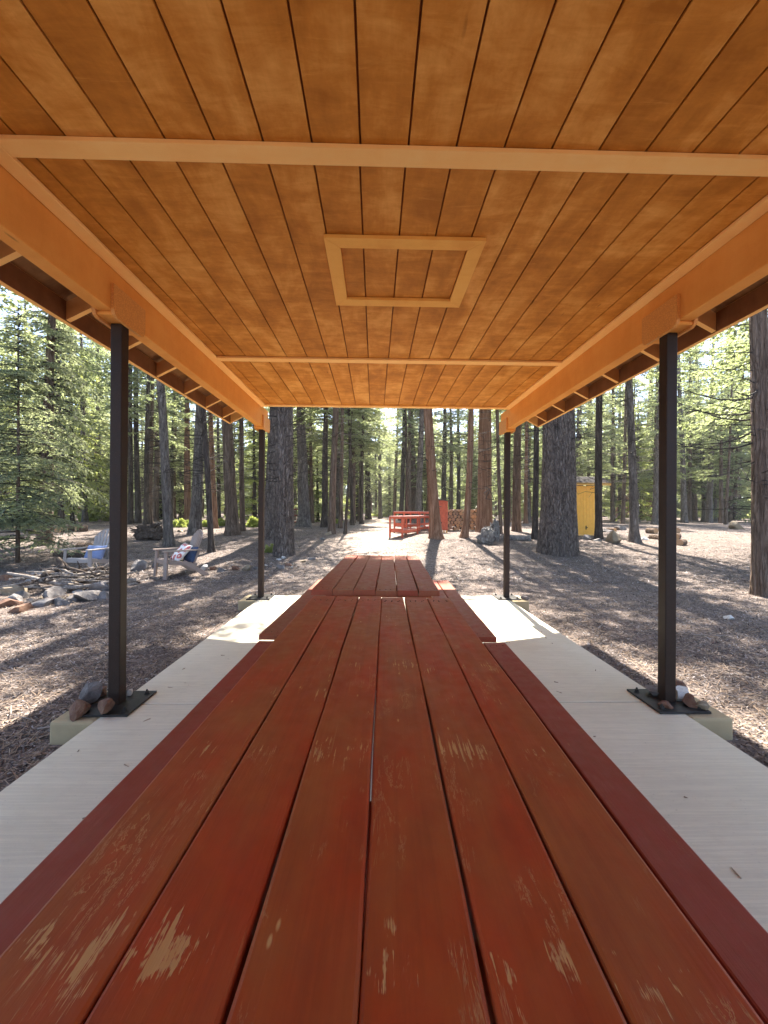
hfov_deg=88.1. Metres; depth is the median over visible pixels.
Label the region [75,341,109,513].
conifer tree
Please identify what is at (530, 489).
conifer tree
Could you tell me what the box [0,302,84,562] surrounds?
conifer tree
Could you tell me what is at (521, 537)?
log
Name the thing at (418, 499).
conifer tree
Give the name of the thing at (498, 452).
conifer tree
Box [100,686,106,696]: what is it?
rock
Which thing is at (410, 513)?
red picnic table
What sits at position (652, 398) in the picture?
conifer tree
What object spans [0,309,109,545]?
conifer tree
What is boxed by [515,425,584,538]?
conifer tree
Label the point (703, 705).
rock
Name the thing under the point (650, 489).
conifer tree
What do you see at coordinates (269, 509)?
conifer tree
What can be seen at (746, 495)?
conifer tree
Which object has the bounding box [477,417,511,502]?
conifer tree
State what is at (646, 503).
conifer tree
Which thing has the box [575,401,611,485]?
conifer tree
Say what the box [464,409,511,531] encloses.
conifer tree
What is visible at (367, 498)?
conifer tree
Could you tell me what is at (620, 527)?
rock
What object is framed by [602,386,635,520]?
conifer tree
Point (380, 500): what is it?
conifer tree
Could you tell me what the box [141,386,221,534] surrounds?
conifer tree
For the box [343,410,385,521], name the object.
conifer tree
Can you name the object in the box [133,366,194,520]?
conifer tree
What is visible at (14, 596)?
rock
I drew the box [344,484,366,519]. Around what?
conifer tree
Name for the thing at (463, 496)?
conifer tree
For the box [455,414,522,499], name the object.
conifer tree
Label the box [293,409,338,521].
conifer tree
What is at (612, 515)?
conifer tree
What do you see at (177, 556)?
pillow
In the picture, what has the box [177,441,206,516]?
conifer tree
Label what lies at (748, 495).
conifer tree
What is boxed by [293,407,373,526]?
conifer tree
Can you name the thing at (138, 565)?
rock
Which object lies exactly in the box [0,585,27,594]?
rock
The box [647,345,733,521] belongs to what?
conifer tree
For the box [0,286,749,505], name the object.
sky
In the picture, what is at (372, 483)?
conifer tree
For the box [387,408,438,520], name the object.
conifer tree
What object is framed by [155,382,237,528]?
conifer tree
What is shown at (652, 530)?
log
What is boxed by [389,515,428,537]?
red picnic table
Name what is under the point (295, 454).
conifer tree
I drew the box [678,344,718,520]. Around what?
conifer tree
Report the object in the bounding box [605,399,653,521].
conifer tree
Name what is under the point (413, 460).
conifer tree
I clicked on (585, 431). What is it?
conifer tree
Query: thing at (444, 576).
forest debris
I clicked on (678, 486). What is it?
conifer tree
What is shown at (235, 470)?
conifer tree
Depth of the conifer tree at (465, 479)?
44.19 m
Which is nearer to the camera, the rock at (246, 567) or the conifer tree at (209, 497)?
the rock at (246, 567)
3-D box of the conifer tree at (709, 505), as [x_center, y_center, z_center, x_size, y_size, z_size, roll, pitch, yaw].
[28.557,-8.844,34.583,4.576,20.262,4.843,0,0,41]
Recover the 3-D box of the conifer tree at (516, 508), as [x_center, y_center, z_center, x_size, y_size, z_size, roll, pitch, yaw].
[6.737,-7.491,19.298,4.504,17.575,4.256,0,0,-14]
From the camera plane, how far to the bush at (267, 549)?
11.71 m
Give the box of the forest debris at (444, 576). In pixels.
[0,521,750,583]
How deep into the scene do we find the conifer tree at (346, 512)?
16.72 m
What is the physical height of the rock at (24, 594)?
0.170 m
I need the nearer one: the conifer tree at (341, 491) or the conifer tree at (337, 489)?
the conifer tree at (341, 491)
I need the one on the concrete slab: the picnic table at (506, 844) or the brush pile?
the picnic table at (506, 844)
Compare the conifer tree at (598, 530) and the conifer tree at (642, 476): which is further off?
the conifer tree at (642, 476)
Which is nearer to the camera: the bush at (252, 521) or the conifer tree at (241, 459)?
the conifer tree at (241, 459)
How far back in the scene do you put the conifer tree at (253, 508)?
25.54 m
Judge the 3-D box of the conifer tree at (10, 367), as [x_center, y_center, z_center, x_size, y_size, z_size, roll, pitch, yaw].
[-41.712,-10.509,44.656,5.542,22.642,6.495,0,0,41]
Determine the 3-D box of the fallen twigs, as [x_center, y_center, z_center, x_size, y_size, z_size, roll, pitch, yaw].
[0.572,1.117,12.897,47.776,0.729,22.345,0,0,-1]
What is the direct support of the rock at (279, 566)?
on the ground
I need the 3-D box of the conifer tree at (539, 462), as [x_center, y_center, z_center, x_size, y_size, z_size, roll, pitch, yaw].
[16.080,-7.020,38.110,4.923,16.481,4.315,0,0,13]
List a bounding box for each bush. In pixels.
[77,509,101,521]
[173,518,186,527]
[202,520,206,526]
[218,517,224,525]
[246,516,257,527]
[264,543,273,552]
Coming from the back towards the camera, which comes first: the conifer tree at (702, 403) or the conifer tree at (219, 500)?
the conifer tree at (702, 403)
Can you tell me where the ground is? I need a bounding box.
[0,513,767,791]
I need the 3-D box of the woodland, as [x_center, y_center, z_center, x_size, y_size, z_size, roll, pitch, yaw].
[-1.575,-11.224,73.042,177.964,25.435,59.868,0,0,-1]
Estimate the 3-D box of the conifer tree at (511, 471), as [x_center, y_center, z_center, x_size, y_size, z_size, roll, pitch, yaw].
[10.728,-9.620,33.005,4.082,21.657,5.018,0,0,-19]
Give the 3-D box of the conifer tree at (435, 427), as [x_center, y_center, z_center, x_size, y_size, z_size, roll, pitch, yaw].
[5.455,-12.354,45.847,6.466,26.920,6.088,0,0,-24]
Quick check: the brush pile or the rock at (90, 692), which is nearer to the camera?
the rock at (90, 692)
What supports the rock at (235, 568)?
on the ground
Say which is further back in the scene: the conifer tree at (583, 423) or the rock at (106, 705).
the conifer tree at (583, 423)
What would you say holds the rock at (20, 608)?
on the ground
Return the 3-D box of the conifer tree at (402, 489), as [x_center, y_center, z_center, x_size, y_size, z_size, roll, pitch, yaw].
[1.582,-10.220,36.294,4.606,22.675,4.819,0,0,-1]
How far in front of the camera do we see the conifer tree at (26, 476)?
23.65 m
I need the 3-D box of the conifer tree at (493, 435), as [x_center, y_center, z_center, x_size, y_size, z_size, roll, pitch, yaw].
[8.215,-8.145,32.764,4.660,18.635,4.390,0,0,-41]
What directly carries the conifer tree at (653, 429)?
on the ground
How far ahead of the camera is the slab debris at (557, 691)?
2.30 m
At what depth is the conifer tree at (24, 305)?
30.18 m
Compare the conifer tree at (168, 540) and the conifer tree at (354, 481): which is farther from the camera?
the conifer tree at (354, 481)
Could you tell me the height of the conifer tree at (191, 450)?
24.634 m
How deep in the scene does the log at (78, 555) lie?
10.69 m
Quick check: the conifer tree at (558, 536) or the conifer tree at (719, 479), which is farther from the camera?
the conifer tree at (719, 479)
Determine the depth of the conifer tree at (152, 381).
23.62 m
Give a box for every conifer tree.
[0,285,64,458]
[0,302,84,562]
[0,306,110,522]
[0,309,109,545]
[0,361,38,527]
[1,316,39,494]
[5,298,39,440]
[6,421,39,516]
[15,306,97,491]
[20,321,109,521]
[32,319,95,518]
[42,324,109,521]
[55,371,108,520]
[62,333,110,519]
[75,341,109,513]
[78,340,109,499]
[80,341,109,508]
[89,345,175,523]
[91,380,153,484]
[92,355,180,522]
[92,415,134,517]
[106,365,188,524]
[128,368,214,546]
[128,373,169,522]
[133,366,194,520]
[133,395,144,515]
[138,380,169,477]
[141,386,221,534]
[141,453,183,518]
[143,389,193,519]
[149,390,234,552]
[153,392,215,519]
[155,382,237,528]
[159,395,204,518]
[168,404,194,505]
[169,391,192,518]
[172,391,258,530]
[174,412,248,519]
[176,418,203,517]
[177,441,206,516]
[185,401,256,535]
[191,410,238,518]
[192,424,222,516]
[205,420,252,518]
[214,426,249,516]
[222,418,267,518]
[223,407,268,518]
[225,407,339,556]
[235,424,256,515]
[238,407,301,539]
[247,409,296,471]
[265,407,316,520]
[293,407,345,522]
[293,407,347,526]
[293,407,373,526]
[293,408,297,495]
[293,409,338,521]
[297,451,328,520]
[306,408,395,524]
[313,408,372,521]
[314,407,349,519]
[314,407,361,533]
[315,407,369,527]
[328,415,387,491]
[331,408,388,522]
[337,408,399,523]
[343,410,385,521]
[343,416,351,533]
[343,449,358,514]
[343,463,373,512]
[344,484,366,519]
[358,408,394,516]
[358,452,383,513]
[364,408,390,519]
[371,408,398,518]
[373,436,404,515]
[377,408,416,515]
[377,462,399,512]
[378,408,423,519]
[386,408,465,539]
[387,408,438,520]
[392,409,425,519]
[397,408,440,522]
[397,408,441,518]
[405,408,407,527]
[411,410,461,519]
[413,415,456,497]
[422,464,439,515]
[432,409,466,500]
[434,409,465,509]
[435,410,478,509]
[440,463,455,509]
[441,409,500,537]
[446,409,478,501]
[448,413,494,518]
[451,409,512,489]
[453,420,477,509]
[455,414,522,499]
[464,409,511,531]
[474,409,524,533]
[475,408,579,531]
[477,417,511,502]
[491,412,523,497]
[491,414,541,523]
[491,421,524,518]
[492,411,541,498]
[492,419,503,515]
[492,438,523,519]
[495,411,541,521]
[501,424,541,521]
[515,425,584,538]
[520,401,602,556]
[521,469,540,517]
[522,425,540,518]
[522,429,581,502]
[529,426,541,485]
[575,388,656,538]
[575,400,628,496]
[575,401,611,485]
[575,405,593,485]
[575,407,591,435]
[576,394,628,505]
[576,401,610,485]
[582,393,609,499]
[587,385,640,521]
[590,375,654,523]
[593,444,609,517]
[597,350,716,542]
[602,378,652,519]
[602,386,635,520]
[602,469,615,516]
[603,390,628,497]
[604,390,644,519]
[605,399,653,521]
[608,388,628,517]
[621,377,646,494]
[625,428,652,520]
[628,365,694,522]
[634,354,699,524]
[636,367,655,519]
[639,378,653,480]
[639,411,653,504]
[640,308,767,596]
[645,346,714,522]
[645,366,680,502]
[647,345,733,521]
[648,405,696,489]
[677,322,749,431]
[677,342,708,511]
[677,350,709,520]
[677,396,705,503]
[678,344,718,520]
[678,495,701,517]
[684,336,744,522]
[686,346,750,522]
[690,318,750,476]
[692,379,738,521]
[697,322,750,524]
[697,402,750,522]
[700,318,750,520]
[704,328,748,519]
[718,322,749,520]
[718,343,750,517]
[737,454,750,514]
[739,424,750,494]
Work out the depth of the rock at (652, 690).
2.79 m
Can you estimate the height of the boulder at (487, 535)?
0.822 m
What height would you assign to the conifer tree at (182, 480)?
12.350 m
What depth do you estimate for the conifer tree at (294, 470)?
32.91 m
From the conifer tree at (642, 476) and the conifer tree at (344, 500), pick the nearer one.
the conifer tree at (642, 476)
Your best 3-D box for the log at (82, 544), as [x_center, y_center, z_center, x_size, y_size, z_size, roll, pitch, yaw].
[-9.168,1.057,12.151,0.420,0.238,0.240,0,0,14]
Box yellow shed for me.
[576,476,610,535]
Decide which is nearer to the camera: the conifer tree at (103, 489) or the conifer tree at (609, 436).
the conifer tree at (103, 489)
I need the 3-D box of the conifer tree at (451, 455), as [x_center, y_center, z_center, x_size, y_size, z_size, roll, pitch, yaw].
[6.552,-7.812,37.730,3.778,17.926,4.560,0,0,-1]
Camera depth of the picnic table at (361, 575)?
3.16 m
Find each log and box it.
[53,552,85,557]
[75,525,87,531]
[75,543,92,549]
[502,535,530,540]
[645,528,657,533]
[648,534,657,538]
[676,539,687,545]
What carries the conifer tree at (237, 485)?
on the ground
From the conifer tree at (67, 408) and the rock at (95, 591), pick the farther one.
the conifer tree at (67, 408)
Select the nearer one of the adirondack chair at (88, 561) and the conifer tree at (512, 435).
the adirondack chair at (88, 561)
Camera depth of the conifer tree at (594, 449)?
55.45 m
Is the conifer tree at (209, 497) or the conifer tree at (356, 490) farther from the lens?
the conifer tree at (356, 490)
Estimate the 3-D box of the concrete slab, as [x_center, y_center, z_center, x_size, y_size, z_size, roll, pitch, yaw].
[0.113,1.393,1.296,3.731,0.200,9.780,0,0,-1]
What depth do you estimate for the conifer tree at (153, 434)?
37.99 m
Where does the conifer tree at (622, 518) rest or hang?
on the ground
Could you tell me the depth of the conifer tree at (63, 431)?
32.62 m
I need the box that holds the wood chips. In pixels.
[0,544,767,790]
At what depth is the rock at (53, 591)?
6.61 m
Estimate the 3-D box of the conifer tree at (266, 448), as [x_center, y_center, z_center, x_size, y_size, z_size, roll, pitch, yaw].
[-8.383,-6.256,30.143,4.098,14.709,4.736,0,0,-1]
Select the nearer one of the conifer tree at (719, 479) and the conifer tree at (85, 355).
the conifer tree at (85, 355)
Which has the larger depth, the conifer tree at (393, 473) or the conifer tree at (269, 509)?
the conifer tree at (393, 473)
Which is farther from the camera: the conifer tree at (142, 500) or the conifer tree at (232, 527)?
the conifer tree at (142, 500)
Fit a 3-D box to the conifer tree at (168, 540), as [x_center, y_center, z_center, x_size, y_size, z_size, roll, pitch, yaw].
[-7.625,-8.025,12.863,4.551,18.965,4.093,0,0,-1]
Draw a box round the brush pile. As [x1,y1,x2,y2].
[2,557,140,590]
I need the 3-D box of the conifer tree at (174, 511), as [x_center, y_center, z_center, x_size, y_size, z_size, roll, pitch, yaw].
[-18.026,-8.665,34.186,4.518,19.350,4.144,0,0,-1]
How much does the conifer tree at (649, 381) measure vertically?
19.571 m
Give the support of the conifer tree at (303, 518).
on the ground
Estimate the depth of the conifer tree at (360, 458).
26.89 m
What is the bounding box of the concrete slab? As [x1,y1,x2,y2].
[0,595,767,931]
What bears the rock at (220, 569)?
on the ground
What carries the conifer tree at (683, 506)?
on the ground
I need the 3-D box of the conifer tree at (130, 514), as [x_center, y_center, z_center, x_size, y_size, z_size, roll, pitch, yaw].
[-15.478,-9.405,24.063,4.351,20.981,4.653,0,0,36]
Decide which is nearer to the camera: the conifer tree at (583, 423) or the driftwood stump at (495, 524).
the driftwood stump at (495, 524)
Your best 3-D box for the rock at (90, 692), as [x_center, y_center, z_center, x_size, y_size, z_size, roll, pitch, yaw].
[-1.957,1.211,2.643,0.140,0.124,0.139,-8,6,6]
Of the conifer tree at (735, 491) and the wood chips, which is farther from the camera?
the conifer tree at (735, 491)
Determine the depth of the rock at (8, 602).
5.88 m
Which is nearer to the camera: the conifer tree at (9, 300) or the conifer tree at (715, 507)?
the conifer tree at (9, 300)
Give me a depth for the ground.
6.76 m
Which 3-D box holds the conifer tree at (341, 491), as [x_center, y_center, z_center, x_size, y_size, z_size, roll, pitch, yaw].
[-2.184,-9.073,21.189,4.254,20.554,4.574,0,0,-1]
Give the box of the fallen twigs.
[0,526,767,729]
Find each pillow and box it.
[84,545,107,558]
[170,543,191,560]
[183,547,198,562]
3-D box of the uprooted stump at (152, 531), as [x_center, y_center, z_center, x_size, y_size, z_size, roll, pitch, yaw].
[-8.542,0.659,14.392,1.282,0.914,0.817,0,0,-1]
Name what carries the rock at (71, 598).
on the ground
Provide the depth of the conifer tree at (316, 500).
31.56 m
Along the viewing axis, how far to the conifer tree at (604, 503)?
43.90 m
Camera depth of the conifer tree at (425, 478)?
39.79 m
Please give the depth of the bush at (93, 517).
28.60 m
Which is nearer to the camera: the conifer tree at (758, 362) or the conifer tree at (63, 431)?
the conifer tree at (758, 362)
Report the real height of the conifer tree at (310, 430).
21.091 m
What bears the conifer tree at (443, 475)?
on the ground
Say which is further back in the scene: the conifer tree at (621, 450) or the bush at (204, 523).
the conifer tree at (621, 450)
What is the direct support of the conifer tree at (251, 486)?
on the ground
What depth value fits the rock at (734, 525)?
22.92 m
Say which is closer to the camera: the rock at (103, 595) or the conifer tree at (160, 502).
the rock at (103, 595)
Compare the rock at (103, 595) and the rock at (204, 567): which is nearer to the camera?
the rock at (103, 595)
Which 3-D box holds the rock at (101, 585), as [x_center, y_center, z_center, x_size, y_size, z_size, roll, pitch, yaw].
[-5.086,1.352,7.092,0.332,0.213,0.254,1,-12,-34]
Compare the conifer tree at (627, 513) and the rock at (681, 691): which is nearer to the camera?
the rock at (681, 691)
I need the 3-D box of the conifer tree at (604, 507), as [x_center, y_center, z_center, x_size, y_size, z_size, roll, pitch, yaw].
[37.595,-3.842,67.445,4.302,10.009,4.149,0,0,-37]
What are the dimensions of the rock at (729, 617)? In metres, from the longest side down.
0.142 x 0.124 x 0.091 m
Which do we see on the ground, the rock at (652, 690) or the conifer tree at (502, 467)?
the conifer tree at (502, 467)
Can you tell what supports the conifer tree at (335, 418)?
on the ground
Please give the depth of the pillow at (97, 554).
8.81 m
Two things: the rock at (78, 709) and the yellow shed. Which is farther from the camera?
the yellow shed
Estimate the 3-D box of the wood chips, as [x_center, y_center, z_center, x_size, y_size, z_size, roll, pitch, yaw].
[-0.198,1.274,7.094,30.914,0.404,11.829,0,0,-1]
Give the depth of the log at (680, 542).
13.88 m
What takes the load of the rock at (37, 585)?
on the ground
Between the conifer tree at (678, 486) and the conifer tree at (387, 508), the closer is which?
the conifer tree at (678, 486)
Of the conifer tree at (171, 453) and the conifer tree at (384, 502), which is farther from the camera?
the conifer tree at (384, 502)
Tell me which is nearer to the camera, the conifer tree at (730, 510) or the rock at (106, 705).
the rock at (106, 705)
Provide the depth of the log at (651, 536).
15.73 m
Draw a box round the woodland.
[4,387,750,516]
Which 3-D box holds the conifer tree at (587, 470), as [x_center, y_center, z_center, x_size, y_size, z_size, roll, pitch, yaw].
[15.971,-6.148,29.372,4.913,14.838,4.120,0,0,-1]
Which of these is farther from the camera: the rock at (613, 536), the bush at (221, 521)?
the bush at (221, 521)
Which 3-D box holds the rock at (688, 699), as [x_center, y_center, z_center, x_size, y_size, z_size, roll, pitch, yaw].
[2.042,1.266,2.661,0.077,0.093,0.084,0,0,24]
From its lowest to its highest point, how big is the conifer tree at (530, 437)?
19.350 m
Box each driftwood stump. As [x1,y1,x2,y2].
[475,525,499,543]
[490,518,499,540]
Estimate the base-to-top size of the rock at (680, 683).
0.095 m
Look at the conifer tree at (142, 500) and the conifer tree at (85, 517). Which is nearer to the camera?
the conifer tree at (85, 517)
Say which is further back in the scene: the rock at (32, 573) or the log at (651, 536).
the log at (651, 536)
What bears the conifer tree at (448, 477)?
on the ground
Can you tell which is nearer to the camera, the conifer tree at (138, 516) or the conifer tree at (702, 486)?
the conifer tree at (138, 516)
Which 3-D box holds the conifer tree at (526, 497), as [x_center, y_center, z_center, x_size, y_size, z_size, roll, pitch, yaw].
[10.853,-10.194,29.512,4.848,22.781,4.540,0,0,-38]
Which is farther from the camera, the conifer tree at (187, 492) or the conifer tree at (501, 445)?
the conifer tree at (501, 445)
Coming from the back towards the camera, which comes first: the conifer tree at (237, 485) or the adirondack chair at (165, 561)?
the conifer tree at (237, 485)
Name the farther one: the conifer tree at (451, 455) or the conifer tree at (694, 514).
the conifer tree at (694, 514)
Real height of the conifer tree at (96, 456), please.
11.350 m
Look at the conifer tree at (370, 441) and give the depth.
25.01 m
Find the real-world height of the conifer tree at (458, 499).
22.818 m
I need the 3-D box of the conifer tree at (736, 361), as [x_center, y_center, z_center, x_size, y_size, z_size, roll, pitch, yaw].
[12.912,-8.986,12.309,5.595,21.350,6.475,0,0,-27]
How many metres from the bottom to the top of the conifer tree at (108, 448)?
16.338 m
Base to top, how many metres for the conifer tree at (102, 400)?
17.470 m
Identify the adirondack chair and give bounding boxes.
[60,529,108,567]
[153,529,208,579]
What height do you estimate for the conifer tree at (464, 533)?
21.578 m
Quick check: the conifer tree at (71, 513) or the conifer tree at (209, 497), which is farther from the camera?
the conifer tree at (71, 513)
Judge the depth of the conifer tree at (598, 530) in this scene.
15.42 m
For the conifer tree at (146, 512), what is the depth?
23.12 m
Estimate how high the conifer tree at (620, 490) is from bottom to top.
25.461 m
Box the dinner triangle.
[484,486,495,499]
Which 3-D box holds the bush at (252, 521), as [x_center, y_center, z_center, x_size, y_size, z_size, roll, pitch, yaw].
[-7.210,0.548,21.857,0.936,0.742,1.033,0,0,23]
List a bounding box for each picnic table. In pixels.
[0,596,767,1023]
[259,555,496,641]
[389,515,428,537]
[394,511,428,532]
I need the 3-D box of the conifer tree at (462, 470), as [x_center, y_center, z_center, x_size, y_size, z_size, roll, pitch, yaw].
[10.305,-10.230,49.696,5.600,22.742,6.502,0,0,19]
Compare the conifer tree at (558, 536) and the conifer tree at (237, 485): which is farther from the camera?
the conifer tree at (237, 485)
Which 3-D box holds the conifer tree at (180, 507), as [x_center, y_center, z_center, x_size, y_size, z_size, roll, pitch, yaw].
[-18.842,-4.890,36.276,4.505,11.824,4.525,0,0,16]
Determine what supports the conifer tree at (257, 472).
on the ground
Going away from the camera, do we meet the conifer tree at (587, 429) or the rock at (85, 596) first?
the rock at (85, 596)
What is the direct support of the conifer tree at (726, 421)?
on the ground
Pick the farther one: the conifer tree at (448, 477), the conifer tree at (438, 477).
the conifer tree at (448, 477)
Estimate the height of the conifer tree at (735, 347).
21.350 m
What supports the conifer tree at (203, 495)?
on the ground
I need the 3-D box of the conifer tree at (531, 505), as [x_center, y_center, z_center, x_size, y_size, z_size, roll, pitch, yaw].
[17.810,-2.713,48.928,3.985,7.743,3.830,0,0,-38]
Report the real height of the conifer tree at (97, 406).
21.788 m
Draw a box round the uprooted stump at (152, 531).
[130,518,162,539]
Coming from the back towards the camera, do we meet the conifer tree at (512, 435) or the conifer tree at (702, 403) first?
the conifer tree at (702, 403)
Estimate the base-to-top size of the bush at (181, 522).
0.597 m
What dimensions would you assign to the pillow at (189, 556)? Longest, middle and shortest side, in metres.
0.360 x 0.360 x 0.110 m
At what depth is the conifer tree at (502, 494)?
40.44 m
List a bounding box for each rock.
[0,574,12,580]
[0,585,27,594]
[0,598,23,607]
[6,593,22,600]
[7,602,33,613]
[15,590,29,598]
[26,571,42,580]
[28,584,40,588]
[31,598,53,606]
[44,586,67,597]
[51,597,69,605]
[66,595,79,601]
[68,699,90,721]
[73,591,97,600]
[79,681,102,703]
[88,581,108,590]
[88,590,99,593]
[97,590,108,599]
[98,698,114,713]
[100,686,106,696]
[127,688,132,695]
[131,560,147,570]
[200,564,207,569]
[217,567,226,571]
[231,566,239,569]
[241,564,250,570]
[277,564,284,568]
[582,534,591,539]
[605,530,621,542]
[614,526,626,529]
[645,685,658,695]
[657,700,673,708]
[676,680,686,686]
[676,685,688,700]
[682,693,696,708]
[696,701,709,709]
[723,615,733,619]
[728,521,744,529]
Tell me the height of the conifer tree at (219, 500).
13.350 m
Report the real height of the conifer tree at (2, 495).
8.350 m
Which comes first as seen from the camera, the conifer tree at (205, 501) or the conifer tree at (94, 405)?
the conifer tree at (94, 405)
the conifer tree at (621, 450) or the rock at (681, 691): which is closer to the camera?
the rock at (681, 691)
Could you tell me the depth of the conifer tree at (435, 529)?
15.04 m
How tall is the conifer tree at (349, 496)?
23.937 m
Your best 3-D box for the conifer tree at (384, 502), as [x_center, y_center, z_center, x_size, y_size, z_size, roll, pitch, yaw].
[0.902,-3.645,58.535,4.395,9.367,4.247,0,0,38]
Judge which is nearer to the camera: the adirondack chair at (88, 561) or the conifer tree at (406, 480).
the adirondack chair at (88, 561)
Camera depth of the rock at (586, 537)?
15.21 m
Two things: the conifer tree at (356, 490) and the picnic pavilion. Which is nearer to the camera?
the picnic pavilion
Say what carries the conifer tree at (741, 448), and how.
on the ground
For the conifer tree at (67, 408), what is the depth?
29.36 m
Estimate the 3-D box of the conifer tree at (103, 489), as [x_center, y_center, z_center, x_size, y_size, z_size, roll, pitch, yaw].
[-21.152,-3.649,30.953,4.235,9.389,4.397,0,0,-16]
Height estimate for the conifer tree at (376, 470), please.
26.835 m
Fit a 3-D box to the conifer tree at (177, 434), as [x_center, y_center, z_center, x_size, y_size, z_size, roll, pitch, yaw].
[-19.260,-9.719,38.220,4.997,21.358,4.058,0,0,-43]
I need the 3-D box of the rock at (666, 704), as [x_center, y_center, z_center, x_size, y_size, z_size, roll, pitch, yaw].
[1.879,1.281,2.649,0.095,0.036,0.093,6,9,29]
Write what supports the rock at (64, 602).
on the ground
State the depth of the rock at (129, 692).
2.74 m
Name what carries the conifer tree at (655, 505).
on the ground
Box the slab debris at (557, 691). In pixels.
[77,604,741,878]
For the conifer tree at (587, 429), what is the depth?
40.41 m
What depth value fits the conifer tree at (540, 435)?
34.09 m
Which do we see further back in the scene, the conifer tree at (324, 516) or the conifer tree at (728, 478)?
the conifer tree at (728, 478)
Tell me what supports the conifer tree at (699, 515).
on the ground
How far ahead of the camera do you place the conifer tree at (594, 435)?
43.26 m
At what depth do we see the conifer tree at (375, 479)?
57.39 m
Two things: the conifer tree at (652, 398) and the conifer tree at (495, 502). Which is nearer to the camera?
the conifer tree at (652, 398)
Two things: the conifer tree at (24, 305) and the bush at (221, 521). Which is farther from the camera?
the conifer tree at (24, 305)
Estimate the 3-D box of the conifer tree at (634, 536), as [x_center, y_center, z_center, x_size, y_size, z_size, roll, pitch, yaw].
[9.109,-7.774,14.666,4.666,18.438,4.361,0,0,21]
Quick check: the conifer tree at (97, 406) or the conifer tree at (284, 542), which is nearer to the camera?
the conifer tree at (284, 542)
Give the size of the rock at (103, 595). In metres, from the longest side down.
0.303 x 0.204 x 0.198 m
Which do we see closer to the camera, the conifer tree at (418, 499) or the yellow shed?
the yellow shed
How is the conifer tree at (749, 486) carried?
on the ground
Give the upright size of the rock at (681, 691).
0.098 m
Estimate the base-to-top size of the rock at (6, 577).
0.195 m
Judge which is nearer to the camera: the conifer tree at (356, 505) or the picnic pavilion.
the picnic pavilion
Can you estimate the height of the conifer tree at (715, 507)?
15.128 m
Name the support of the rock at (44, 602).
on the ground
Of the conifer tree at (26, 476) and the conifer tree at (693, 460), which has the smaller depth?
the conifer tree at (26, 476)
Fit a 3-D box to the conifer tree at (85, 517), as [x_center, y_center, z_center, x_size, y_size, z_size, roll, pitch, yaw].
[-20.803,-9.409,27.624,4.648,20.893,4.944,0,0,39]
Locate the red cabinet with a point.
(443, 505)
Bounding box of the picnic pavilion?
[0,0,767,744]
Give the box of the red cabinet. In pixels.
[439,499,450,532]
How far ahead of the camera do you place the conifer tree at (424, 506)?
40.96 m
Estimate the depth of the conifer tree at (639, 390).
53.70 m
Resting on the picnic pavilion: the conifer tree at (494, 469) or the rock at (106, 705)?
the rock at (106, 705)

